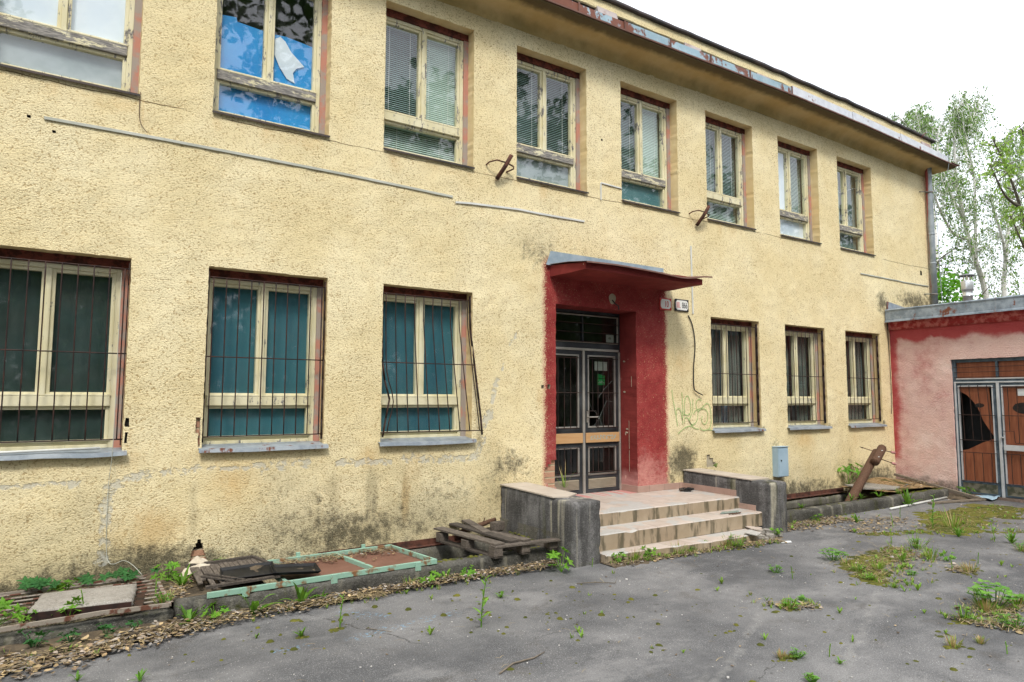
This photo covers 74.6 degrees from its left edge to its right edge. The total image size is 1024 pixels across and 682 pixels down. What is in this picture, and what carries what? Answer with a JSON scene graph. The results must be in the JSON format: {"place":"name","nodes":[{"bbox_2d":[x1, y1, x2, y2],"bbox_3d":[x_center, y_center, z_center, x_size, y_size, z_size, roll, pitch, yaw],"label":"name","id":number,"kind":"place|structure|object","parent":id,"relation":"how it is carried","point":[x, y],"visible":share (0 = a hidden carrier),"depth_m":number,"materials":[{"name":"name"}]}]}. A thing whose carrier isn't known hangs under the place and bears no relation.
{"place":"outdoors","nodes":[
{"label":"outdoors","id":0,"kind":"place"},
{"bbox_2d":[0,559,554,664],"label":"gravel","id":1,"kind":"structure","parent":0,"point":[18,648],"depth_m":4.83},
{"bbox_2d":[0,499,1023,681],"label":"ground","id":2,"kind":"structure","parent":0,"point":[443,656],"depth_m":5.07,"materials":[{"name":"asphalt"}]},
{"bbox_2d":[16,628,53,647],"bbox_3d":[-3.278,2.049,4.621,0.212,0.158,0.184,-3,-6,32],"label":"vine sprig","id":3,"kind":"object","parent":2,"relation":"on","point":[30,641],"visible":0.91,"depth_m":4.62,"materials":[{"name":"green plant"}]},
{"bbox_2d":[57,627,80,643],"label":"vine sprig","id":4,"kind":"object","parent":2,"relation":"on","point":[73,633],"visible":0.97,"depth_m":4.71,"materials":[{"name":"green plant"}]},
{"bbox_2d":[0,608,173,645],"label":"concrete kerb","id":5,"kind":"structure","parent":2,"relation":"on","point":[89,625],"depth_m":4.89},
{"bbox_2d":[50,595,81,618],"bbox_3d":[-3.218,1.952,4.884,0.221,0.159,0.244,-4,-6,38],"label":"lobed weed","id":6,"kind":"object","parent":5,"relation":"on","point":[77,599],"visible":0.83,"depth_m":4.89,"materials":[{"name":"green plant"}]},
{"bbox_2d":[0,575,170,631],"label":"iron grating","id":7,"kind":"object","parent":5,"relation":"on","point":[37,623],"visible":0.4,"depth_m":5.20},
{"bbox_2d":[0,597,26,624],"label":"lobed weed","id":8,"kind":"object","parent":7,"relation":"on","point":[4,604],"visible":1,"depth_m":4.70,"materials":[{"name":"green plant"}]},
{"bbox_2d":[48,577,79,590],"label":"lobed weed","id":9,"kind":"object","parent":7,"relation":"on","point":[65,585],"visible":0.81,"depth_m":5.57,"materials":[{"name":"green plant"}]},
{"bbox_2d":[24,583,144,620],"bbox_3d":[-3.260,1.994,5.174,0.760,0.080,0.577,3,-5,-26],"label":"concrete slab","id":10,"kind":"object","parent":7,"relation":"on","point":[46,605],"depth_m":5.05,"materials":[{"name":"concrete"}]},
{"bbox_2d":[16,566,161,589],"bbox_3d":[-3.568,1.999,5.700,1.058,0.095,0.272,3,-6,-33],"label":"vine","id":11,"kind":"object","parent":7,"relation":"on","point":[35,583],"visible":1,"depth_m":5.61,"materials":[{"name":"green plant"}]},
{"bbox_2d":[149,591,173,603],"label":"weed clump","id":12,"kind":"object","parent":7,"relation":"on","point":[162,599],"visible":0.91,"depth_m":5.22,"materials":[{"name":"green plant"}]},
{"bbox_2d":[96,622,121,638],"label":"vine sprig","id":13,"kind":"object","parent":2,"relation":"on","point":[105,626],"visible":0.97,"depth_m":4.82,"materials":[{"name":"green plant"}]},
{"bbox_2d":[176,603,207,624],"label":"dandelion","id":14,"kind":"object","parent":2,"relation":"on","point":[190,614],"visible":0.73,"depth_m":5.16,"materials":[{"name":"green plant"}]},
{"bbox_2d":[200,600,230,619],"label":"lobed weed","id":15,"kind":"object","parent":2,"relation":"on","point":[214,614],"visible":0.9,"depth_m":5.19,"materials":[{"name":"green plant"}]},
{"bbox_2d":[238,594,280,616],"bbox_3d":[-2.019,2.101,5.397,0.309,0.192,0.325,-2,-5,27],"label":"dandelion","id":16,"kind":"object","parent":2,"relation":"on","point":[254,606],"visible":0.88,"depth_m":5.34,"materials":[{"name":"green plant"}]},
{"bbox_2d":[278,582,324,605],"bbox_3d":[-1.746,2.101,5.603,0.292,0.228,0.319,-3,-6,29],"label":"dandelion","id":17,"kind":"object","parent":2,"relation":"on","point":[302,594],"visible":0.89,"depth_m":5.58,"materials":[{"name":"green plant"}]},
{"bbox_2d":[173,546,553,618],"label":"concrete kerb","id":18,"kind":"structure","parent":2,"relation":"on","point":[239,602],"depth_m":5.96,"materials":[{"name":"concrete"}]},
{"bbox_2d":[207,544,436,598],"bbox_3d":[-1.812,2.098,6.242,2.028,0.100,0.957,3,-6,-33],"label":"metal frame","id":19,"kind":"object","parent":18,"relation":"on","point":[349,566],"visible":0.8,"depth_m":6.33,"materials":[{"name":"green metal"}]},
{"bbox_2d":[185,555,279,588],"bbox_3d":[-2.445,2.041,5.973,0.728,0.039,0.925,3,-6,-33],"label":"wooden slat panel","id":20,"kind":"object","parent":19,"relation":"on","point":[211,572],"visible":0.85,"depth_m":5.92,"materials":[{"name":"grey wood"}]},
{"bbox_2d":[220,561,276,581],"bbox_3d":[-2.308,2.017,5.875,0.443,0.031,0.373,0,-1,-25],"label":"plastic tray","id":21,"kind":"object","parent":20,"relation":"on","point":[256,570],"visible":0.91,"depth_m":5.93,"materials":[{"name":"plastic"}]},
{"bbox_2d":[270,563,320,574],"bbox_3d":[-1.927,2.026,5.970,0.403,0.031,0.373,5,-8,-23],"label":"plastic tray","id":22,"kind":"object","parent":19,"relation":"on","point":[298,568],"visible":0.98,"depth_m":6.00,"materials":[{"name":"plastic"}]},
{"bbox_2d":[433,519,560,558],"bbox_3d":[-0.214,2.131,7.343,0.969,0.181,1.224,3,-6,-30],"label":"broken pallet","id":23,"kind":"object","parent":18,"relation":"on","point":[495,540],"visible":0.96,"depth_m":7.06,"materials":[{"name":"brown wood"}]},
{"bbox_2d":[459,517,496,531],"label":"rotten branch","id":24,"kind":"object","parent":23,"relation":"on","point":[485,522],"visible":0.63,"depth_m":7.87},
{"bbox_2d":[486,527,517,535],"bbox_3d":[-0.139,2.224,7.803,0.140,0.050,0.475,4,-6,-40],"label":"loose board","id":25,"kind":"object","parent":23,"relation":"on","point":[488,528],"visible":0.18,"depth_m":7.82,"materials":[{"name":"brown wood"}]},
{"bbox_2d":[490,520,504,530],"bbox_3d":[-0.171,2.155,7.842,0.150,0.096,0.100,4,-6,-41],"label":"wood block","id":26,"kind":"object","parent":25,"relation":"on","point":[497,525],"depth_m":7.80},
{"bbox_2d":[418,570,440,584],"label":"lobed weed","id":27,"kind":"object","parent":2,"relation":"on","point":[431,577],"visible":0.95,"depth_m":6.20,"materials":[{"name":"green plant"}]},
{"bbox_2d":[459,564,476,576],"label":"lobed weed","id":28,"kind":"object","parent":2,"relation":"on","point":[470,571],"visible":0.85,"depth_m":6.46,"materials":[{"name":"green plant"}]},
{"bbox_2d":[474,575,490,626],"bbox_3d":[-0.215,1.990,5.130,0.150,0.377,0.132,2,-5,-20],"label":"weed stalk","id":29,"kind":"object","parent":2,"relation":"on","point":[483,600],"visible":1,"depth_m":5.14,"materials":[{"name":"green plant"}]},
{"bbox_2d":[0,478,1023,681],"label":"litter","id":30,"kind":"object","parent":2,"relation":"on","point":[86,652],"visible":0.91,"depth_m":5.46,"materials":[{"name":"brown plant"}]},
{"bbox_2d":[158,564,195,585],"bbox_3d":[-2.864,2.019,5.767,0.326,0.192,0.214,0,-5,3],"label":"dandelion","id":31,"kind":"object","parent":30,"relation":"on","point":[180,579],"visible":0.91,"depth_m":5.78,"materials":[{"name":"green plant"}]},
{"bbox_2d":[0,503,1023,668],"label":"weeds","id":32,"kind":"object","parent":2,"relation":"on","point":[900,567],"visible":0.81,"depth_m":6.42,"materials":[{"name":"green plant"}]},
{"bbox_2d":[499,651,544,673],"bbox_3d":[0.064,2.110,4.426,0.049,0.014,0.473,-4,-6,41],"label":"stick","id":33,"kind":"object","parent":2,"relation":"on","point":[503,670],"visible":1,"depth_m":4.42,"materials":[{"name":"grey wood"}]},
{"bbox_2d":[546,546,574,571],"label":"lobed weed","id":34,"kind":"object","parent":2,"relation":"on","point":[555,554],"visible":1,"depth_m":6.71,"materials":[{"name":"green plant"}]},
{"bbox_2d":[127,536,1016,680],"bbox_3d":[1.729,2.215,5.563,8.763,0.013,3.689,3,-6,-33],"label":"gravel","id":35,"kind":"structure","parent":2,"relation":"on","point":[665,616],"depth_m":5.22,"materials":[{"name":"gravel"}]},
{"bbox_2d":[127,487,1023,681],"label":"moss","id":36,"kind":"object","parent":2,"relation":"on","point":[970,514],"visible":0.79,"depth_m":7.41,"materials":[{"name":"plant"}]},
{"bbox_2d":[500,468,787,567],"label":"entrance steps","id":37,"kind":"structure","parent":2,"relation":"on","point":[587,529],"depth_m":8.01,"materials":[{"name":"tile"}]},
{"bbox_2d":[723,531,748,547],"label":"weed clump","id":38,"kind":"object","parent":2,"relation":"on","point":[739,541],"visible":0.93,"depth_m":7.88,"materials":[{"name":"green plant"}]},
{"bbox_2d":[758,528,782,539],"bbox_3d":[3.163,2.434,8.475,0.440,0.083,0.368,3,-6,-33],"label":"rubble","id":39,"kind":"object","parent":2,"relation":"on","point":[768,533],"visible":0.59,"depth_m":8.44,"materials":[{"name":"concrete"}]},
{"bbox_2d":[778,594,801,610],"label":"weed clump","id":40,"kind":"object","parent":2,"relation":"on","point":[788,602],"visible":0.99,"depth_m":5.58,"materials":[{"name":"green plant"}]},
{"bbox_2d":[804,672,819,681],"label":"clover","id":41,"kind":"object","parent":2,"relation":"on","point":[815,678],"visible":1,"depth_m":4.13,"materials":[{"name":"green plant"}]},
{"bbox_2d":[818,548,848,560],"bbox_3d":[3.482,2.305,7.276,0.296,0.136,0.268,3,-5,-27],"label":"clover","id":42,"kind":"object","parent":2,"relation":"on","point":[835,553],"visible":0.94,"depth_m":7.25,"materials":[{"name":"green plant"}]},
{"bbox_2d":[787,489,948,523],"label":"concrete kerb","id":43,"kind":"structure","parent":2,"relation":"on","point":[840,509],"depth_m":10.34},
{"bbox_2d":[899,489,920,504],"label":"dandelion","id":44,"kind":"object","parent":2,"relation":"on","point":[907,499],"visible":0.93,"depth_m":10.94,"materials":[{"name":"green plant"}]},
{"bbox_2d":[899,534,928,548],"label":"weed clump","id":45,"kind":"object","parent":2,"relation":"on","point":[915,544],"visible":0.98,"depth_m":7.85,"materials":[{"name":"green plant"}]},
{"bbox_2d":[889,496,947,509],"bbox_3d":[6.770,2.687,11.161,2.093,0.036,0.041,4,-6,-36],"label":"plastic pipe","id":46,"kind":"object","parent":2,"relation":"on","point":[906,505],"visible":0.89,"depth_m":11.07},
{"bbox_2d":[917,544,941,560],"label":"grass tuft","id":47,"kind":"object","parent":2,"relation":"on","point":[930,552],"visible":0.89,"depth_m":7.32,"materials":[{"name":"green plant"}]},
{"bbox_2d":[936,507,963,528],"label":"grass tuft","id":48,"kind":"object","parent":2,"relation":"on","point":[954,523],"visible":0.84,"depth_m":9.03,"materials":[{"name":"green plant"}]},
{"bbox_2d":[943,633,963,648],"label":"grass tuft","id":49,"kind":"object","parent":2,"relation":"on","point":[952,643],"visible":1,"depth_m":4.72,"materials":[{"name":"beige plant"}]},
{"bbox_2d":[885,273,1023,502],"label":"annex building","id":50,"kind":"structure","parent":2,"relation":"on","point":[957,370],"depth_m":12.28,"materials":[{"name":"paint"}]},
{"bbox_2d":[952,356,1023,498],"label":"annex door","id":51,"kind":"structure","parent":50,"relation":"in","point":[993,467],"depth_m":11.80,"materials":[{"name":"wood"}]},
{"bbox_2d":[928,498,985,503],"bbox_3d":[7.527,2.706,11.355,1.286,0.030,0.075,2,-5,-20],"label":"timber plank","id":52,"kind":"object","parent":2,"relation":"on","point":[956,501],"visible":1,"depth_m":11.33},
{"bbox_2d":[894,473,982,498],"bbox_3d":[7.699,2.635,12.206,0.070,0.313,1.533,3,-5,-28],"label":"timber batten","id":53,"kind":"object","parent":52,"relation":"on","point":[939,486],"visible":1,"depth_m":12.13,"materials":[{"name":"brown wood"}]},
{"bbox_2d":[946,493,972,499],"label":"soil","id":54,"kind":"structure","parent":2,"relation":"on","point":[955,496],"depth_m":11.78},
{"bbox_2d":[943,603,978,620],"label":"weed clump","id":55,"kind":"object","parent":2,"relation":"on","point":[960,613],"visible":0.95,"depth_m":5.32,"materials":[{"name":"green plant"}]},
{"bbox_2d":[958,561,980,572],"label":"grass tuft","id":56,"kind":"object","parent":2,"relation":"on","point":[967,568],"visible":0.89,"depth_m":6.77,"materials":[{"name":"beige plant"}]},
{"bbox_2d":[969,595,997,612],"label":"grass tuft","id":57,"kind":"object","parent":2,"relation":"on","point":[986,606],"visible":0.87,"depth_m":5.50,"materials":[{"name":"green plant"}]},
{"bbox_2d":[966,578,1023,607],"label":"clover","id":58,"kind":"object","parent":2,"relation":"on","point":[978,591],"visible":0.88,"depth_m":5.63,"materials":[{"name":"green plant"}]},
{"bbox_2d":[995,613,1023,628],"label":"clover","id":59,"kind":"object","parent":2,"relation":"on","point":[1008,622],"visible":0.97,"depth_m":5.12,"materials":[{"name":"green plant"}]},
{"bbox_2d":[1000,589,1023,606],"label":"weed clump","id":60,"kind":"object","parent":2,"relation":"on","point":[1019,600],"visible":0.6,"depth_m":5.68,"materials":[{"name":"green plant"}]},
{"bbox_2d":[500,517,559,562],"bbox_3d":[0.474,2.705,7.764,17.530,1.200,1.200,3,-6,-33],"label":"ground pit","id":61,"kind":"object","parent":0,"point":[532,531],"visible":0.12,"depth_m":7.57,"materials":[{"name":"concrete"}]},
{"bbox_2d":[127,566,265,613],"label":"soil","id":62,"kind":"structure","parent":61,"relation":"in","point":[196,589],"depth_m":5.79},
{"bbox_2d":[150,561,180,581],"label":"lobed weed","id":63,"kind":"object","parent":62,"relation":"on","point":[174,564],"visible":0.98,"depth_m":5.87,"materials":[{"name":"green plant"}]},
{"bbox_2d":[182,556,213,575],"bbox_3d":[-2.867,2.058,6.172,0.390,0.119,0.260,3,-6,-33],"label":"plaster heap","id":64,"kind":"object","parent":62,"relation":"on","point":[198,559],"visible":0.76,"depth_m":6.18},
{"bbox_2d":[844,444,896,501],"bbox_3d":[5.856,2.393,11.343,1.984,1.227,0.520,3,-6,-33],"label":"timber post","id":65,"kind":"object","parent":61,"relation":"in","point":[875,457],"visible":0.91,"depth_m":11.51,"materials":[{"name":"brown wood"}]},
{"bbox_2d":[848,487,936,499],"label":"soil","id":66,"kind":"structure","parent":61,"relation":"in","point":[866,494],"depth_m":11.87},
{"bbox_2d":[839,477,937,491],"bbox_3d":[6.803,2.579,12.055,1.920,0.159,0.875,3,-6,-33],"label":"plywood sheet","id":67,"kind":"object","parent":66,"relation":"on","point":[882,480],"visible":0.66,"depth_m":12.12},
{"bbox_2d":[844,483,899,489],"bbox_3d":[6.250,2.523,11.635,0.800,0.034,0.700,3,-6,-33],"label":"broken board","id":68,"kind":"object","parent":67,"relation":"on","point":[872,486],"visible":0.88,"depth_m":11.60,"materials":[{"name":"wood"}]},
{"bbox_2d":[395,493,848,559],"bbox_3d":[2.136,2.578,9.508,9.598,0.203,0.119,3,-6,-33],"label":"terrain ledge","id":69,"kind":"object","parent":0,"point":[439,552],"visible":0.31,"depth_m":7.78,"materials":[{"name":"concrete"}]},
{"bbox_2d":[600,534,782,567],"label":"soil","id":70,"kind":"structure","parent":0,"point":[632,563],"depth_m":7.16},
{"bbox_2d":[618,0,1023,301],"label":"sky","id":71,"kind":"structure","parent":0,"point":[884,57],"materials":[{"name":"white"}]},
{"label":"terrain","id":72,"kind":"structure","parent":0,"visible":0},
{"bbox_2d":[0,0,959,633],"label":"abandoned building","id":73,"kind":"structure","parent":72,"relation":"on","point":[304,360],"depth_m":7.79,"materials":[{"name":"paint"}]},
{"bbox_2d":[0,447,99,453],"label":"plastic rod","id":74,"kind":"object","parent":73,"relation":"on","point":[47,450],"visible":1,"depth_m":5.70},
{"bbox_2d":[0,248,130,460],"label":"window","id":75,"kind":"structure","parent":73,"relation":"in","point":[60,323],"depth_m":5.97,"materials":[{"name":"beige paint"}]},
{"bbox_2d":[0,0,142,95],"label":"window","id":76,"kind":"structure","parent":73,"relation":"in","point":[96,43],"depth_m":6.22,"materials":[{"name":"beige paint"}]},
{"bbox_2d":[106,273,141,574],"bbox_3d":[-3.431,0.701,5.978,0.402,2.693,0.121,-1,-5,16],"label":"cable","id":77,"kind":"object","parent":73,"relation":"hanging from","point":[113,440],"visible":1,"depth_m":5.93,"materials":[{"name":"plastic"}]},
{"bbox_2d":[44,116,452,197],"bbox_3d":[-2.397,-1.843,6.963,4.030,0.060,0.012,3,-6,-33],"label":"cable trunking","id":78,"kind":"object","parent":73,"relation":"attached to","point":[216,149],"visible":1,"depth_m":6.71,"materials":[{"name":"plastic"}]},
{"bbox_2d":[198,268,328,452],"bbox_3d":[-2.507,0.199,6.854,1.235,1.810,0.327,3,-6,-33],"label":"window","id":79,"kind":"structure","parent":73,"relation":"in","point":[264,331],"depth_m":6.91,"materials":[{"name":"beige paint"}]},
{"bbox_2d":[212,0,329,136],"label":"window","id":80,"kind":"structure","parent":73,"relation":"in","point":[266,77],"depth_m":7.18,"materials":[{"name":"beige paint"}]},
{"bbox_2d":[318,535,464,558],"bbox_3d":[-1.221,2.243,7.354,1.800,0.070,0.079,3,-6,-33],"label":"angle iron","id":81,"kind":"object","parent":73,"relation":"attached to","point":[420,543],"visible":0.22,"depth_m":7.47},
{"bbox_2d":[383,8,474,168],"bbox_3d":[-1.039,-3.020,8.128,1.193,1.795,0.336,3,-6,-33],"label":"window","id":82,"kind":"structure","parent":73,"relation":"in","point":[425,31],"depth_m":8.26,"materials":[{"name":"beige paint"}]},
{"bbox_2d":[378,286,482,445],"bbox_3d":[-0.968,0.286,7.810,1.265,1.814,0.406,3,-6,-33],"label":"window","id":83,"kind":"structure","parent":73,"relation":"in","point":[424,394],"depth_m":7.90,"materials":[{"name":"beige paint"}]},
{"bbox_2d":[486,154,513,179],"bbox_3d":[-0.116,-2.168,8.387,0.388,0.323,0.201,3,-6,-33],"label":"flag holder","id":84,"kind":"object","parent":73,"relation":"attached to","point":[504,167],"visible":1,"depth_m":8.37,"materials":[{"name":"metal"}]},
{"bbox_2d":[455,201,584,221],"bbox_3d":[0.154,-1.650,8.623,1.991,0.086,0.012,3,-6,-33],"label":"cable trunking","id":85,"kind":"object","parent":73,"relation":"attached to","point":[504,207],"visible":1,"depth_m":8.57,"materials":[{"name":"white plastic"}]},
{"bbox_2d":[516,52,588,193],"bbox_3d":[0.472,-2.932,9.114,1.184,1.795,0.336,3,-6,-33],"label":"window","id":86,"kind":"structure","parent":73,"relation":"in","point":[538,164],"depth_m":9.21,"materials":[{"name":"beige paint"}]},
{"bbox_2d":[555,308,620,493],"bbox_3d":[0.980,0.838,9.378,1.425,2.545,0.121,3,-6,-33],"label":"entrance door","id":87,"kind":"structure","parent":73,"relation":"in","point":[582,437],"depth_m":9.43,"materials":[{"name":"metal"}]},
{"bbox_2d":[620,88,679,212],"bbox_3d":[1.976,-2.845,10.095,1.176,1.795,0.336,3,-6,-33],"label":"window","id":88,"kind":"structure","parent":73,"relation":"in","point":[639,188],"depth_m":10.26,"materials":[{"name":"beige paint"}]},
{"bbox_2d":[659,298,671,310],"bbox_3d":[2.264,-0.544,9.911,0.243,0.177,0.014,3,-6,-33],"label":"house number sign","id":89,"kind":"object","parent":73,"relation":"attached to","point":[664,303],"visible":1,"depth_m":9.90,"materials":[{"name":"white metal"}]},
{"bbox_2d":[674,299,688,311],"bbox_3d":[2.550,-0.535,10.098,0.295,0.182,0.014,3,-6,-33],"label":"registration sign","id":90,"kind":"object","parent":73,"relation":"attached to","point":[681,305],"visible":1,"depth_m":10.09,"materials":[{"name":"white metal"}]},
{"bbox_2d":[690,246,693,313],"bbox_3d":[2.748,-0.936,10.268,0.044,1.050,0.012,3,-6,-33],"label":"cable trunking","id":91,"kind":"object","parent":73,"relation":"attached to","point":[691,275],"visible":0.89,"depth_m":10.27,"materials":[{"name":"white plastic"}]},
{"bbox_2d":[688,315,702,394],"bbox_3d":[2.775,0.217,10.173,0.261,1.211,0.025,2,-5,-25],"label":"cable","id":92,"kind":"object","parent":73,"relation":"attached to","point":[694,357],"visible":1,"depth_m":10.16,"materials":[{"name":"black plastic"}]},
{"bbox_2d":[689,205,710,225],"bbox_3d":[2.929,-1.932,10.369,0.388,0.323,0.201,3,-6,-33],"label":"flag holder","id":93,"kind":"object","parent":73,"relation":"attached to","point":[699,221],"visible":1,"depth_m":10.35,"materials":[{"name":"metal"}]},
{"bbox_2d":[705,116,755,229],"bbox_3d":[3.487,-2.757,11.080,1.186,1.795,0.336,3,-6,-33],"label":"window","id":94,"kind":"structure","parent":73,"relation":"in","point":[720,129],"depth_m":11.24,"materials":[{"name":"beige paint"}]},
{"bbox_2d":[711,318,765,432],"bbox_3d":[3.486,0.552,10.851,1.246,1.806,0.474,3,-6,-33],"label":"window","id":95,"kind":"structure","parent":73,"relation":"in","point":[727,400],"depth_m":10.97,"materials":[{"name":"beige paint"}]},
{"bbox_2d":[772,446,788,476],"bbox_3d":[4.423,1.980,11.057,0.272,0.491,0.134,3,-6,-33],"label":"meter cabinet","id":96,"kind":"object","parent":73,"relation":"attached to","point":[780,460],"visible":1,"depth_m":11.00,"materials":[{"name":"metal"}]},
{"bbox_2d":[777,141,821,243],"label":"window","id":97,"kind":"structure","parent":73,"relation":"in","point":[795,225],"depth_m":12.23,"materials":[{"name":"beige paint"}]},
{"bbox_2d":[785,326,832,429],"bbox_3d":[5.069,0.641,11.847,1.233,1.804,0.414,3,-6,-33],"label":"window","id":98,"kind":"structure","parent":73,"relation":"in","point":[798,335],"depth_m":11.99,"materials":[{"name":"beige paint"}]},
{"bbox_2d":[787,487,846,499],"bbox_3d":[4.409,2.570,11.026,3.740,0.070,0.079,3,-6,-33],"label":"angle iron","id":99,"kind":"object","parent":73,"relation":"attached to","point":[814,493],"visible":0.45,"depth_m":11.59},
{"bbox_2d":[837,463,862,483],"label":"lobed weed","id":100,"kind":"object","parent":73,"relation":"attached to","point":[847,469],"visible":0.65,"depth_m":12.01,"materials":[{"name":"green plant"}]},
{"bbox_2d":[837,161,875,255],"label":"window","id":101,"kind":"structure","parent":73,"relation":"in","point":[843,169],"depth_m":13.31,"materials":[{"name":"beige paint"}]},
{"bbox_2d":[845,332,886,427],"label":"window","id":102,"kind":"structure","parent":73,"relation":"in","point":[857,399],"depth_m":13.00,"materials":[{"name":"beige paint"}]},
{"bbox_2d":[921,132,948,302],"bbox_3d":[9.045,-2.529,14.211,0.615,3.766,0.370,3,-6,-33],"label":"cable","id":103,"kind":"object","parent":73,"relation":"attached to","point":[935,210],"visible":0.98,"depth_m":14.37,"materials":[{"name":"paint"}]},
{"bbox_2d":[887,99,950,302],"bbox_3d":[20.159,-3.585,32.551,1.969,16.624,6.067,-5,-7,44],"label":"birch tree","id":104,"kind":"object","parent":72,"relation":"on","point":[921,125],"visible":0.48,"depth_m":32.89,"materials":[{"name":"green plant"}]},
{"bbox_2d":[936,221,989,302],"bbox_3d":[13.595,-0.097,23.277,6.118,8.106,5.031,3,-6,-33],"label":"maple tree","id":105,"kind":"object","parent":72,"relation":"on","point":[944,262],"visible":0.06,"depth_m":23.21,"materials":[{"name":"green plant"}]},
{"bbox_2d":[937,262,992,303],"bbox_3d":[11.097,0.338,18.619,3.744,5.143,3.207,-1,-5,19],"label":"leafy shrub","id":106,"kind":"object","parent":72,"relation":"on","point":[949,290],"visible":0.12,"depth_m":18.07,"materials":[{"name":"green plant"}]},
{"bbox_2d":[928,85,1005,298],"bbox_3d":[15.148,-2.758,22.335,5.713,13.251,1.754,4,-6,-41],"label":"birch tree","id":107,"kind":"object","parent":72,"relation":"on","point":[960,131],"visible":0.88,"depth_m":22.02,"materials":[{"name":"green plant"}]},
{"bbox_2d":[969,123,1023,297],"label":"birch tree","id":108,"kind":"object","parent":72,"relation":"on","point":[1006,248],"visible":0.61,"depth_m":22.59,"materials":[{"name":"green plant"}]},
{"bbox_2d":[974,122,1023,256],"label":"maple tree","id":109,"kind":"object","parent":72,"relation":"on","point":[1017,206],"visible":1,"depth_m":18.12,"materials":[{"name":"green plant"}]},
{"bbox_2d":[987,255,1023,297],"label":"maple tree","id":110,"kind":"object","parent":72,"relation":"on","point":[1010,294],"visible":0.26,"depth_m":30.58,"materials":[{"name":"green plant"}]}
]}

